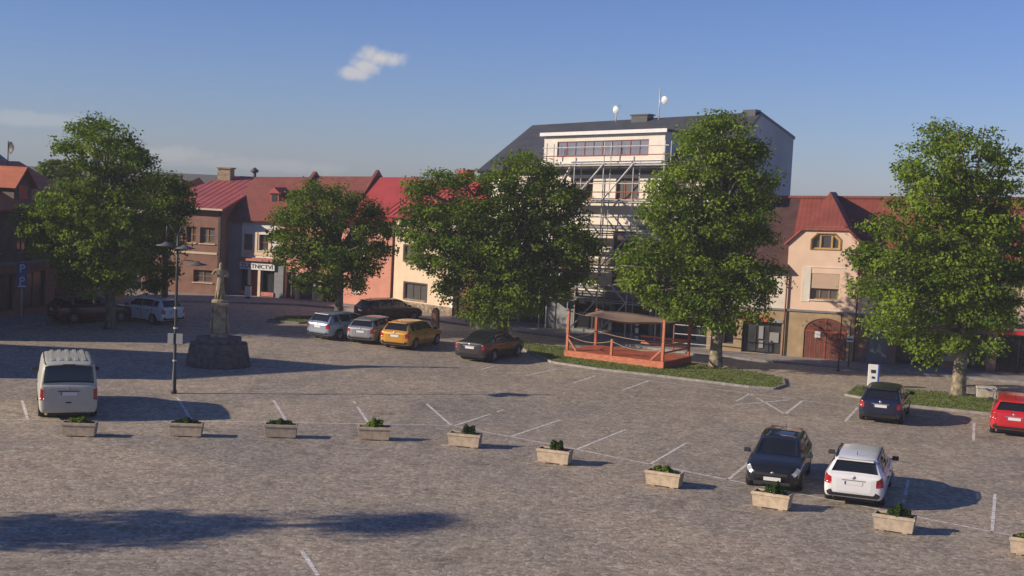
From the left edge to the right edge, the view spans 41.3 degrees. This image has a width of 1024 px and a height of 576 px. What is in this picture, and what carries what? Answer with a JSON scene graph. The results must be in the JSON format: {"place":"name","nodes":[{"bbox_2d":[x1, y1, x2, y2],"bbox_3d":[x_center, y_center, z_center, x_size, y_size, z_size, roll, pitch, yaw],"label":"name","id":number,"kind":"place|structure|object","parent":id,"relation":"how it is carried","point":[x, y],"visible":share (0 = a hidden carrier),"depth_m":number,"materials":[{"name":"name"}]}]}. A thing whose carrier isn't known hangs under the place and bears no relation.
{"place":"outdoors","nodes":[
{"label":"outdoors","id":0,"kind":"place"},
{"bbox_2d":[0,141,106,317],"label":"house","id":1,"kind":"structure","parent":0,"point":[20,182],"depth_m":77.12,"materials":[{"name":"paint"}]},
{"bbox_2d":[0,274,11,311],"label":"shop window","id":2,"kind":"structure","parent":1,"relation":"in","point":[5,279],"depth_m":75.84,"materials":[{"name":"grey glass"}]},
{"bbox_2d":[16,230,27,252],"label":"window","id":3,"kind":"structure","parent":1,"relation":"in","point":[21,245],"depth_m":76.84,"materials":[{"name":"grey glass"}]},
{"bbox_2d":[24,271,43,308],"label":"shop window","id":4,"kind":"structure","parent":1,"relation":"in","point":[33,294],"depth_m":78.28,"materials":[{"name":"glass"}]},
{"bbox_2d":[54,270,71,296],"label":"shop window","id":5,"kind":"structure","parent":1,"relation":"in","point":[59,291],"depth_m":80.79,"materials":[{"name":"grey glass"}]},
{"bbox_2d":[0,301,129,329],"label":"side pavement","id":6,"kind":"structure","parent":0,"point":[9,322],"depth_m":74.83,"materials":[{"name":"grey stone"}]},
{"bbox_2d":[28,166,217,190],"bbox_3d":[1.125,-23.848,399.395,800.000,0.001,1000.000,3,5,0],"label":"ground","id":7,"kind":"structure","parent":0,"point":[204,178],"depth_m":736.65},
{"bbox_2d":[124,179,185,212],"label":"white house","id":8,"kind":"structure","parent":0,"point":[148,193],"depth_m":119.14,"materials":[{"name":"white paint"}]},
{"bbox_2d":[273,316,311,321],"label":"lawn","id":9,"kind":"structure","parent":0,"point":[294,318],"depth_m":81.88,"materials":[{"name":"green plant"}]},
{"bbox_2d":[431,307,439,328],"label":"memorial stone","id":10,"kind":"object","parent":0,"point":[435,317],"visible":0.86,"depth_m":80.50,"materials":[{"name":"stone"}]},
{"bbox_2d":[0,274,1023,575],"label":"square","id":11,"kind":"structure","parent":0,"point":[232,490],"depth_m":42.70,"materials":[{"name":"grey stone"}]},
{"bbox_2d":[17,261,27,318],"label":"parking sign","id":12,"kind":"object","parent":11,"relation":"on","point":[22,279],"visible":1,"depth_m":74.75,"materials":[{"name":"metal"}]},
{"bbox_2d":[34,158,86,180],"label":"garden tree","id":13,"kind":"object","parent":11,"relation":"on","point":[50,169],"visible":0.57,"depth_m":116.65,"materials":[{"name":"green plant"}]},
{"bbox_2d":[31,349,98,415],"bbox_3d":[-16.327,3.312,49.852,2.415,2.192,5.244,1,5,-20],"label":"van","id":14,"kind":"object","parent":11,"relation":"on","point":[66,381],"visible":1,"depth_m":47.57,"materials":[{"name":"beige paint"}]},
{"bbox_2d":[60,416,98,436],"bbox_3d":[-14.331,4.569,45.081,1.150,0.671,0.514,2,5,-4],"label":"planter","id":15,"kind":"object","parent":11,"relation":"on","point":[79,426],"visible":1,"depth_m":44.89,"materials":[{"name":"concrete"}]},
{"bbox_2d":[51,180,125,300],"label":"building","id":16,"kind":"structure","parent":11,"relation":"on","point":[122,297],"depth_m":86.47,"materials":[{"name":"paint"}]},
{"bbox_2d":[47,295,131,323],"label":"parked car","id":17,"kind":"object","parent":11,"relation":"on","point":[72,309],"visible":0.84,"depth_m":75.12,"materials":[{"name":"black paint"}]},
{"bbox_2d":[1,111,180,328],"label":"lime tree","id":18,"kind":"object","parent":11,"relation":"on","point":[121,226],"visible":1,"depth_m":71.86,"materials":[{"name":"green plant"}]},
{"bbox_2d":[123,296,184,324],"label":"parked car","id":19,"kind":"object","parent":11,"relation":"on","point":[153,310],"visible":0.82,"depth_m":76.28,"materials":[{"name":"white paint"}]},
{"bbox_2d":[128,169,201,297],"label":"dark tree","id":20,"kind":"object","parent":11,"relation":"on","point":[181,208],"visible":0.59,"depth_m":80.14,"materials":[{"name":"green plant"}]},
{"bbox_2d":[157,224,206,393],"bbox_3d":[-13.140,0.856,53.852,2.050,6.738,0.820,3,5,2],"label":"lamp post","id":21,"kind":"object","parent":11,"relation":"on","point":[176,338],"visible":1,"depth_m":53.79,"materials":[{"name":"metal"}]},
{"bbox_2d":[168,416,204,436],"bbox_3d":[-10.981,4.662,45.879,1.150,0.669,0.514,2,5,-4],"label":"planter","id":22,"kind":"object","parent":11,"relation":"on","point":[187,426],"visible":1,"depth_m":45.69,"materials":[{"name":"concrete"}]},
{"bbox_2d":[141,167,258,294],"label":"brown corner house","id":23,"kind":"structure","parent":11,"relation":"on","point":[219,198],"depth_m":94.16,"materials":[{"name":"paint"}]},
{"bbox_2d":[186,226,195,243],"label":"window","id":24,"kind":"structure","parent":23,"relation":"in","point":[192,237],"depth_m":94.10,"materials":[{"name":"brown wood"}]},
{"bbox_2d":[192,269,212,283],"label":"window","id":25,"kind":"structure","parent":23,"relation":"in","point":[200,276],"depth_m":94.14,"materials":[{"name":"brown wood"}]},
{"bbox_2d":[198,227,214,244],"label":"window","id":26,"kind":"structure","parent":23,"relation":"in","point":[207,234],"depth_m":93.85,"materials":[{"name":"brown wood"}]},
{"bbox_2d":[186,302,249,369],"bbox_3d":[-13.363,2.092,62.039,2.864,2.900,2.578,2,5,-12],"label":"monument base","id":27,"kind":"object","parent":11,"relation":"on","point":[218,347],"visible":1,"depth_m":61.28,"materials":[{"name":"stone"}]},
{"bbox_2d":[212,263,228,302],"bbox_3d":[-13.255,-0.255,61.833,0.708,1.817,0.727,4,5,19],"label":"statue","id":28,"kind":"object","parent":27,"relation":"on","point":[220,287],"visible":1,"depth_m":61.72,"materials":[{"name":"stone"}]},
{"bbox_2d":[226,171,318,297],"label":"goldsmith house","id":29,"kind":"structure","parent":11,"relation":"on","point":[248,244],"depth_m":94.56,"materials":[{"name":"white paint"}]},
{"bbox_2d":[242,269,247,294],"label":"shop window","id":30,"kind":"structure","parent":29,"relation":"in","point":[244,271],"depth_m":94.77,"materials":[{"name":"grey glass"}]},
{"bbox_2d":[242,234,252,250],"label":"window","id":31,"kind":"structure","parent":29,"relation":"in","point":[248,237],"depth_m":94.49,"materials":[{"name":"grey glass"}]},
{"bbox_2d":[251,270,257,295],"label":"door","id":32,"kind":"structure","parent":29,"relation":"in","point":[254,278],"depth_m":94.45,"materials":[{"name":"brown wood"}]},
{"bbox_2d":[257,234,268,251],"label":"window","id":33,"kind":"structure","parent":29,"relation":"in","point":[263,244],"depth_m":94.10,"materials":[{"name":"grey glass"}]},
{"bbox_2d":[263,270,273,296],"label":"shop window","id":34,"kind":"structure","parent":29,"relation":"in","point":[268,276],"depth_m":94.17,"materials":[{"name":"grey glass"}]},
{"bbox_2d":[263,418,297,437],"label":"planter","id":35,"kind":"object","parent":11,"relation":"on","point":[281,427],"visible":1,"depth_m":46.23,"materials":[{"name":"concrete"}]},
{"bbox_2d":[266,316,307,323],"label":"lawn kerb","id":36,"kind":"structure","parent":11,"relation":"on","point":[269,320],"depth_m":79.96,"materials":[{"name":"grey concrete"}]},
{"bbox_2d":[261,176,399,310],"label":"lime tree","id":37,"kind":"object","parent":11,"relation":"on","point":[338,254],"visible":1,"depth_m":80.11,"materials":[{"name":"green plant"}]},
{"bbox_2d":[279,170,382,302],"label":"salmon house","id":38,"kind":"structure","parent":11,"relation":"on","point":[360,184],"depth_m":93.67,"materials":[{"name":"paint"}]},
{"bbox_2d":[286,272,295,298],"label":"shop window","id":39,"kind":"structure","parent":38,"relation":"in","point":[290,293],"depth_m":93.62,"materials":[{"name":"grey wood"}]},
{"bbox_2d":[300,274,311,299],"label":"shop window","id":40,"kind":"structure","parent":38,"relation":"in","point":[304,296],"depth_m":93.23,"materials":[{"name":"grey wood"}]},
{"bbox_2d":[323,274,336,301],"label":"shop window","id":41,"kind":"structure","parent":38,"relation":"in","point":[333,300],"depth_m":92.67,"materials":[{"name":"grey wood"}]},
{"bbox_2d":[307,311,360,339],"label":"parked car","id":42,"kind":"object","parent":11,"relation":"on","point":[330,324],"visible":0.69,"depth_m":72.92,"materials":[{"name":"silver paint"}]},
{"bbox_2d":[347,315,392,343],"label":"parked car","id":43,"kind":"object","parent":11,"relation":"on","point":[368,328],"visible":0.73,"depth_m":71.84,"materials":[{"name":"silver metal"}]},
{"bbox_2d":[357,416,390,440],"bbox_3d":[-4.731,4.815,46.766,1.150,0.803,0.532,2,5,-4],"label":"planter","id":44,"kind":"object","parent":11,"relation":"on","point":[374,429],"visible":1,"depth_m":46.58,"materials":[{"name":"concrete"}]},
{"bbox_2d":[343,177,420,303],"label":"pink end house","id":45,"kind":"structure","parent":11,"relation":"on","point":[386,190],"depth_m":91.92,"materials":[{"name":"paint"}]},
{"bbox_2d":[354,297,421,318],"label":"parked car","id":46,"kind":"object","parent":11,"relation":"on","point":[392,308],"visible":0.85,"depth_m":82.88,"materials":[{"name":"brown paint"}]},
{"bbox_2d":[381,319,440,349],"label":"parked car","id":47,"kind":"object","parent":11,"relation":"on","point":[412,334],"visible":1,"depth_m":70.48,"materials":[{"name":"gold metal"}]},
{"bbox_2d":[382,169,488,315],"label":"cream house","id":48,"kind":"structure","parent":11,"relation":"on","point":[412,287],"depth_m":89.87,"materials":[{"name":"paint"}]},
{"bbox_2d":[403,246,422,261],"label":"window","id":49,"kind":"structure","parent":48,"relation":"in","point":[407,247],"depth_m":89.95,"materials":[{"name":"grey glass"}]},
{"bbox_2d":[403,283,425,302],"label":"window","id":50,"kind":"structure","parent":48,"relation":"in","point":[417,292],"depth_m":89.62,"materials":[{"name":"grey glass"}]},
{"bbox_2d":[447,424,482,447],"bbox_3d":[-1.589,5.005,46.325,1.150,0.794,0.520,4,5,12],"label":"planter","id":51,"kind":"object","parent":11,"relation":"on","point":[468,436],"visible":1,"depth_m":46.15,"materials":[{"name":"concrete"}]},
{"bbox_2d":[456,275,484,318],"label":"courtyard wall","id":52,"kind":"structure","parent":11,"relation":"on","point":[462,299],"depth_m":86.80,"materials":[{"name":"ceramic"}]},
{"bbox_2d":[455,328,523,361],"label":"parked car","id":53,"kind":"object","parent":11,"relation":"on","point":[491,345],"visible":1,"depth_m":67.55,"materials":[{"name":"paint"}]},
{"bbox_2d":[387,149,609,332],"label":"lime tree","id":54,"kind":"object","parent":11,"relation":"on","point":[513,270],"visible":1,"depth_m":75.16,"materials":[{"name":"green plant"}]},
{"bbox_2d":[0,366,1008,575],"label":"parking lines","id":55,"kind":"object","parent":11,"relation":"on","point":[315,571],"visible":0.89,"depth_m":48.78,"materials":[{"name":"paint"}]},
{"bbox_2d":[536,439,573,464],"bbox_3d":[1.400,5.314,44.332,1.150,0.790,0.521,4,5,20],"label":"planter","id":56,"kind":"object","parent":11,"relation":"on","point":[556,452],"visible":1,"depth_m":44.17,"materials":[{"name":"concrete"}]},
{"bbox_2d":[129,301,1023,383],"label":"pavement kerb","id":57,"kind":"structure","parent":11,"relation":"on","point":[794,363],"depth_m":74.52,"materials":[{"name":"grey concrete"}]},
{"bbox_2d":[538,140,671,340],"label":"scaffold","id":58,"kind":"object","parent":11,"relation":"on","point":[623,301],"visible":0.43,"depth_m":79.31,"materials":[{"name":"metal"}]},
{"bbox_2d":[477,88,794,344],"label":"office building","id":59,"kind":"structure","parent":11,"relation":"on","point":[642,129],"depth_m":81.22,"materials":[{"name":"beige paint"}]},
{"bbox_2d":[493,302,516,320],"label":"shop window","id":60,"kind":"structure","parent":59,"relation":"in","point":[510,317],"depth_m":84.60,"materials":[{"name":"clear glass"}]},
{"bbox_2d":[521,292,546,323],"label":"shop window","id":61,"kind":"structure","parent":59,"relation":"in","point":[528,320],"depth_m":83.76,"materials":[{"name":"grey glass"}]},
{"bbox_2d":[548,299,569,329],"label":"door","id":62,"kind":"structure","parent":59,"relation":"in","point":[558,311],"depth_m":82.68,"materials":[{"name":"white metal"}]},
{"bbox_2d":[572,178,592,198],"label":"window","id":63,"kind":"structure","parent":59,"relation":"in","point":[577,180],"depth_m":81.52,"materials":[{"name":"grey glass"}]},
{"bbox_2d":[574,296,609,330],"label":"shop window","id":64,"kind":"structure","parent":59,"relation":"in","point":[585,322],"depth_m":81.98,"materials":[{"name":"grey glass"}]},
{"bbox_2d":[612,270,629,283],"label":"window","id":65,"kind":"structure","parent":59,"relation":"in","point":[613,273],"depth_m":80.90,"materials":[{"name":"grey glass"}]},
{"bbox_2d":[614,231,635,250],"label":"window","id":66,"kind":"structure","parent":59,"relation":"in","point":[617,239],"depth_m":80.55,"materials":[{"name":"grey glass"}]},
{"bbox_2d":[616,178,638,199],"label":"window","id":67,"kind":"structure","parent":59,"relation":"in","point":[620,187],"depth_m":80.22,"materials":[{"name":"grey glass"}]},
{"bbox_2d":[613,299,649,334],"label":"shop window","id":68,"kind":"structure","parent":59,"relation":"in","point":[643,329],"depth_m":80.57,"materials":[{"name":"grey glass"}]},
{"bbox_2d":[659,273,674,286],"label":"window","id":69,"kind":"structure","parent":59,"relation":"in","point":[665,283],"depth_m":79.33,"materials":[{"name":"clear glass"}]},
{"bbox_2d":[653,304,696,339],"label":"shop window","id":70,"kind":"structure","parent":59,"relation":"in","point":[669,327],"depth_m":79.18,"materials":[{"name":"grey glass"}]},
{"bbox_2d":[664,179,686,191],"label":"window","id":71,"kind":"structure","parent":59,"relation":"in","point":[683,184],"depth_m":78.51,"materials":[{"name":"grey glass"}]},
{"bbox_2d":[522,342,785,389],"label":"lawn kerb","id":72,"kind":"structure","parent":11,"relation":"on","point":[656,375],"depth_m":65.34,"materials":[{"name":"grey concrete"}]},
{"bbox_2d":[644,464,684,488],"bbox_3d":[4.681,5.742,41.743,1.150,0.674,0.514,5,5,24],"label":"planter","id":73,"kind":"object","parent":11,"relation":"on","point":[665,475],"visible":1,"depth_m":41.59,"materials":[{"name":"concrete"}]},
{"bbox_2d":[672,316,711,349],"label":"site fence","id":74,"kind":"object","parent":11,"relation":"on","point":[674,333],"visible":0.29,"depth_m":74.87,"materials":[{"name":"metal"}]},
{"bbox_2d":[751,481,793,510],"bbox_3d":[7.575,5.992,39.549,1.150,0.813,0.549,5,5,26],"label":"planter","id":75,"kind":"object","parent":11,"relation":"on","point":[775,496],"visible":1,"depth_m":39.39,"materials":[{"name":"concrete"}]},
{"bbox_2d":[744,423,812,489],"bbox_3d":[8.581,5.321,43.490,2.140,1.585,4.344,4,5,17],"label":"parked car","id":76,"kind":"object","parent":11,"relation":"on","point":[783,455],"visible":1,"depth_m":42.38,"materials":[{"name":"black paint"}]},
{"bbox_2d":[837,313,842,371],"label":"pole","id":77,"kind":"object","parent":11,"relation":"on","point":[838,370],"visible":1,"depth_m":70.00,"materials":[{"name":"grey metal"}]},
{"bbox_2d":[824,443,898,504],"bbox_3d":[10.781,5.542,42.082,2.160,1.585,4.594,4,5,19],"label":"parked car","id":78,"kind":"object","parent":11,"relation":"on","point":[859,472],"visible":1,"depth_m":40.17,"materials":[{"name":"white paint"}]},
{"bbox_2d":[706,192,1023,360],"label":"gabled house","id":79,"kind":"structure","parent":11,"relation":"on","point":[818,233],"depth_m":74.44,"materials":[{"name":"white paint"}]},
{"bbox_2d":[722,320,733,343],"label":"shop window","id":80,"kind":"structure","parent":79,"relation":"in","point":[726,338],"depth_m":75.91,"materials":[{"name":"grey glass"}]},
{"bbox_2d":[741,321,781,353],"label":"shop window","id":81,"kind":"structure","parent":79,"relation":"in","point":[750,341],"depth_m":75.39,"materials":[{"name":"grey glass"}]},
{"bbox_2d":[801,266,845,301],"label":"window","id":82,"kind":"structure","parent":79,"relation":"in","point":[823,286],"depth_m":74.15,"materials":[{"name":"beige fabric"}]},
{"bbox_2d":[810,233,841,250],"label":"window","id":83,"kind":"structure","parent":79,"relation":"in","point":[820,241],"depth_m":73.92,"materials":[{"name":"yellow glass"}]},
{"bbox_2d":[867,364,879,385],"bbox_3d":[17.302,4.199,65.083,0.530,1.080,0.275,4,5,14],"label":"charging post","id":84,"kind":"object","parent":11,"relation":"on","point":[873,372],"visible":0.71,"depth_m":64.97,"materials":[{"name":"white paint"}]},
{"bbox_2d":[859,382,914,422],"bbox_3d":[15.560,4.560,56.584,2.140,1.585,4.344,5,5,21],"label":"parked car","id":85,"kind":"object","parent":11,"relation":"on","point":[885,401],"visible":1,"depth_m":54.79,"materials":[{"name":"blue paint"}]},
{"bbox_2d":[872,502,916,533],"bbox_3d":[10.565,6.300,37.510,1.150,0.817,0.568,5,5,24],"label":"planter","id":86,"kind":"object","parent":11,"relation":"on","point":[899,518],"visible":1,"depth_m":37.34,"materials":[{"name":"concrete"}]},
{"bbox_2d":[844,385,996,414],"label":"lawn kerb","id":87,"kind":"structure","parent":11,"relation":"on","point":[930,407],"depth_m":59.14,"materials":[{"name":"grey concrete"}]},
{"bbox_2d":[854,275,1023,374],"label":"shop house","id":88,"kind":"structure","parent":11,"relation":"on","point":[875,350],"depth_m":72.69,"materials":[{"name":"paint"}]},
{"bbox_2d":[865,326,886,362],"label":"door","id":89,"kind":"structure","parent":88,"relation":"in","point":[876,350],"depth_m":73.54,"materials":[{"name":"grey metal"}]},
{"bbox_2d":[895,331,940,366],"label":"shop window","id":90,"kind":"structure","parent":88,"relation":"in","point":[901,357],"depth_m":73.14,"materials":[{"name":"grey glass"}]},
{"bbox_2d":[967,333,987,369],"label":"shop window","id":91,"kind":"structure","parent":88,"relation":"in","point":[976,366],"depth_m":72.15,"materials":[{"name":"grey glass"}]},
{"bbox_2d":[995,335,1023,373],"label":"shop window","id":92,"kind":"structure","parent":88,"relation":"in","point":[1014,362],"depth_m":71.62,"materials":[{"name":"grey glass"}]},
{"bbox_2d":[988,392,1023,433],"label":"parked car","id":93,"kind":"object","parent":11,"relation":"on","point":[1007,412],"visible":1,"depth_m":53.15,"materials":[{"name":"red paint"}]},
{"bbox_2d":[1009,533,1023,554],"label":"planter","id":94,"kind":"object","parent":11,"relation":"on","point":[1016,543],"visible":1,"depth_m":35.60,"materials":[{"name":"concrete"}]},
{"bbox_2d":[0,0,1023,196],"label":"sky","id":95,"kind":"structure","parent":0,"point":[278,88],"materials":[{"name":"blue"}]},
{"bbox_2d":[121,291,1023,380],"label":"pavement","id":96,"kind":"structure","parent":0,"point":[182,296],"depth_m":78.36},
{"bbox_2d":[244,284,251,298],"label":"litter bin","id":97,"kind":"object","parent":96,"relation":"on","point":[248,289],"visible":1,"depth_m":92.21,"materials":[{"name":"metal"}]},
{"bbox_2d":[634,324,638,340],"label":"marker post","id":98,"kind":"object","parent":96,"relation":"on","point":[636,330],"visible":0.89,"depth_m":78.38,"materials":[{"name":"grey metal"}]},
{"bbox_2d":[846,322,853,366],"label":"parking sign","id":99,"kind":"object","parent":96,"relation":"on","point":[849,338],"visible":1,"depth_m":70.96,"materials":[{"name":"grey metal"}]},
{"bbox_2d":[524,343,781,386],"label":"lawn","id":100,"kind":"structure","parent":0,"point":[681,371],"depth_m":67.02,"materials":[{"name":"green plant"}]},
{"bbox_2d":[564,308,691,368],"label":"wooden stage","id":101,"kind":"object","parent":100,"relation":"on","point":[661,358],"visible":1,"depth_m":69.63,"materials":[{"name":"wood"}]},
{"bbox_2d":[572,309,679,323],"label":"canopy sheet","id":102,"kind":"object","parent":101,"relation":"attached to","point":[625,317],"visible":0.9,"depth_m":70.91,"materials":[{"name":"fabric"}]},
{"bbox_2d":[610,107,794,367],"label":"lime tree","id":103,"kind":"object","parent":100,"relation":"on","point":[712,243],"visible":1,"depth_m":67.62,"materials":[{"name":"green plant"}]},
{"bbox_2d":[848,386,994,411],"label":"lawn","id":104,"kind":"structure","parent":0,"point":[957,399],"depth_m":61.33,"materials":[{"name":"green plant"}]},
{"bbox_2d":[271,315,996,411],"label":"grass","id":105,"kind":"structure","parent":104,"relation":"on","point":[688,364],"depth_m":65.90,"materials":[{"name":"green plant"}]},
{"bbox_2d":[835,116,1023,396],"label":"lime tree","id":106,"kind":"object","parent":104,"relation":"on","point":[967,259],"visible":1,"depth_m":61.24,"materials":[{"name":"green plant"}]},
{"bbox_2d":[975,385,997,398],"bbox_3d":[21.896,4.844,62.831,0.920,0.600,0.680,4,5,14],"label":"concrete box","id":107,"kind":"object","parent":104,"relation":"on","point":[984,391],"visible":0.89,"depth_m":62.54,"materials":[{"name":"beige concrete"}]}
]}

